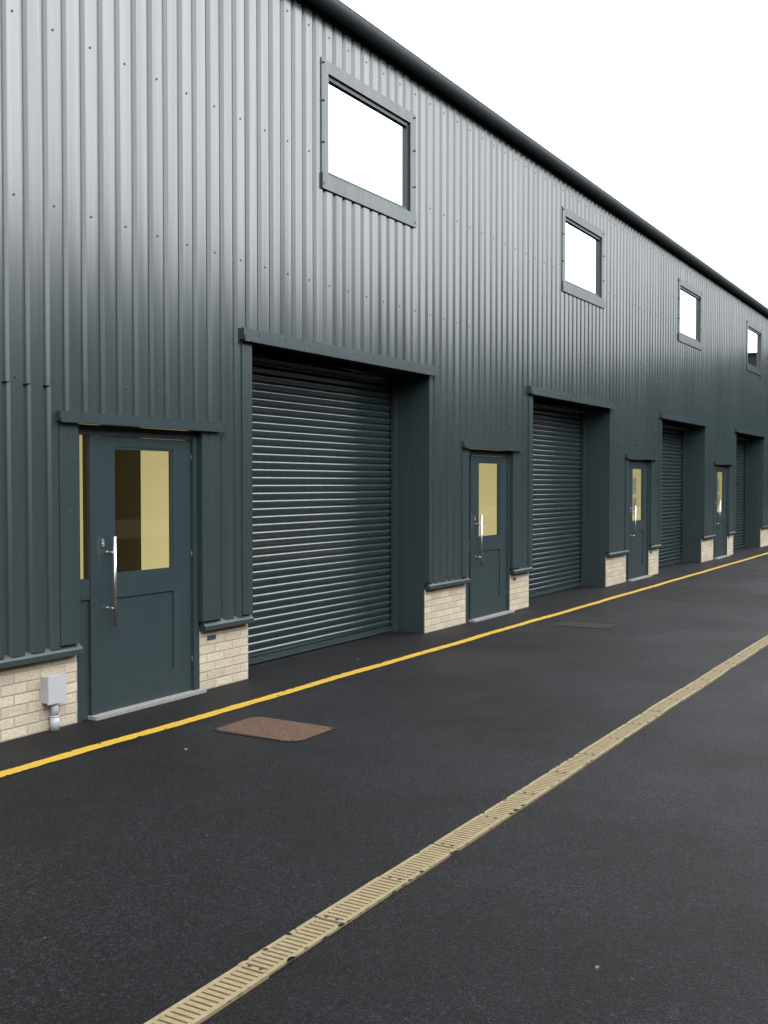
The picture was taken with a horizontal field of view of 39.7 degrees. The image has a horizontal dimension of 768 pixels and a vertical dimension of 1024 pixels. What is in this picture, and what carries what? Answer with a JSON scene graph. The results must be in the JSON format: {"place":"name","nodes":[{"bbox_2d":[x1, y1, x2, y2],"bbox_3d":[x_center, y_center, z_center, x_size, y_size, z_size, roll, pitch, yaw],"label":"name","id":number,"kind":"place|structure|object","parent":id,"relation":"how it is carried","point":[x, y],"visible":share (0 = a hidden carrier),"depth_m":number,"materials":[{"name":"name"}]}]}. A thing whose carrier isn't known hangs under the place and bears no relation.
{"place":"outdoors","nodes":[
{"label":"outdoors","id":0,"kind":"place"},
{"bbox_2d":[0,546,767,1023],"bbox_3d":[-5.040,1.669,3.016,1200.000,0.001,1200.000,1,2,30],"label":"asphalt ground","id":1,"kind":"structure","parent":0,"point":[146,878],"depth_m":5.32,"materials":[{"name":"black asphalt"}]},
{"bbox_2d":[41,673,66,730],"bbox_3d":[-2.336,1.348,7.520,0.082,0.398,0.164,1,2,30],"label":"service box","id":2,"kind":"object","parent":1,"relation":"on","point":[53,690],"visible":1,"depth_m":7.50,"materials":[{"name":"grey plastic"}]},
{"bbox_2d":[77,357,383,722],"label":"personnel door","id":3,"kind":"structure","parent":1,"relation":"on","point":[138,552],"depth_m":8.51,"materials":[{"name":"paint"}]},
{"bbox_2d":[213,716,335,741],"bbox_3d":[-0.782,1.540,7.569,0.780,0.001,0.549,1,2,30],"label":"inspection cover","id":4,"kind":"object","parent":1,"relation":"on","point":[273,728],"visible":1,"depth_m":7.57,"materials":[{"name":"metal"}]},
{"bbox_2d":[0,0,767,741],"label":"building units","id":5,"kind":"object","parent":1,"relation":"on","point":[188,224],"depth_m":9.68,"materials":[{"name":"metal"}]},
{"bbox_2d":[248,352,414,665],"bbox_3d":[-0.662,-0.107,11.074,0.400,3.112,3.338,1,2,30],"label":"roller shutter","id":6,"kind":"object","parent":5,"relation":"attached to","point":[333,474],"visible":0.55,"depth_m":11.38,"materials":[{"name":"black metal"}]},
{"bbox_2d":[328,75,408,210],"bbox_3d":[-0.171,-3.807,11.137,0.060,0.985,1.650,1,2,30],"label":"window","id":7,"kind":"structure","parent":5,"relation":"attached to","point":[368,146],"depth_m":11.13,"materials":[{"name":"glass"}]},
{"bbox_2d":[529,401,598,597],"bbox_3d":[2.597,-0.258,16.604,0.400,3.112,3.338,1,2,30],"label":"roller shutter","id":8,"kind":"object","parent":5,"relation":"attached to","point":[565,495],"visible":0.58,"depth_m":17.38,"materials":[{"name":"black metal"}]},
{"bbox_2d":[565,218,600,296],"bbox_3d":[3.088,-3.958,16.666,0.060,0.985,1.650,1,2,30],"label":"window","id":9,"kind":"structure","parent":5,"relation":"attached to","point":[582,256],"depth_m":16.71,"materials":[{"name":"glass"}]},
{"bbox_2d":[658,423,695,566],"bbox_3d":[5.855,-0.409,22.133,0.400,3.112,3.338,1,2,30],"label":"roller shutter","id":10,"kind":"object","parent":5,"relation":"attached to","point":[677,543],"visible":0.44,"depth_m":23.33,"materials":[{"name":"black metal"}]},
{"bbox_2d":[680,286,699,341],"bbox_3d":[6.346,-4.108,22.196,0.060,0.985,1.650,1,2,30],"label":"window","id":11,"kind":"structure","parent":5,"relation":"attached to","point":[689,314],"depth_m":22.29,"materials":[{"name":"glass"}]},
{"bbox_2d":[733,436,755,548],"bbox_3d":[9.114,-0.559,27.663,0.400,3.112,3.338,1,2,30],"label":"roller shutter","id":12,"kind":"object","parent":5,"relation":"attached to","point":[744,536],"visible":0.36,"depth_m":29.02,"materials":[{"name":"black metal"}]},
{"bbox_2d":[748,326,759,368],"bbox_3d":[9.604,-4.259,27.726,0.060,0.985,1.650,1,2,30],"label":"window","id":13,"kind":"structure","parent":5,"relation":"attached to","point":[753,348],"depth_m":27.84,"materials":[{"name":"glass"}]},
{"bbox_2d":[0,552,767,776],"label":"yellow line marking","id":14,"kind":"object","parent":1,"relation":"on","point":[110,742],"visible":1,"depth_m":8.75,"materials":[{"name":"paint"}]},
{"bbox_2d":[6,555,767,1007],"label":"loose chippings","id":15,"kind":"object","parent":1,"relation":"on","point":[444,835],"visible":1,"depth_m":5.14,"materials":[{"name":"concrete"}]},
{"bbox_2d":[144,635,767,1023],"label":"channel drain","id":16,"kind":"object","parent":1,"relation":"on","point":[206,1002],"visible":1,"depth_m":4.64,"materials":[{"name":"brown concrete"}]},
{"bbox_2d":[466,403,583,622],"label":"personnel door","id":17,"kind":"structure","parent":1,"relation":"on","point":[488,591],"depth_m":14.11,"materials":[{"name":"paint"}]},
{"bbox_2d":[552,621,615,628],"bbox_3d":[2.482,1.390,13.093,0.761,0.001,0.503,1,2,30],"label":"inspection cover","id":18,"kind":"object","parent":1,"relation":"on","point":[584,624],"visible":1,"depth_m":13.13,"materials":[{"name":"grey metal"}]},
{"bbox_2d":[626,425,687,581],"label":"personnel door","id":19,"kind":"structure","parent":1,"relation":"on","point":[637,562],"depth_m":19.66,"materials":[{"name":"paint"}]},
{"bbox_2d":[713,437,749,558],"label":"personnel door","id":20,"kind":"structure","parent":1,"relation":"on","point":[720,545],"depth_m":25.21,"materials":[{"name":"paint"}]},
{"bbox_2d":[340,0,767,307],"label":"sky","id":21,"kind":"structure","parent":0,"point":[662,105],"materials":[{"name":"white"}]}
]}

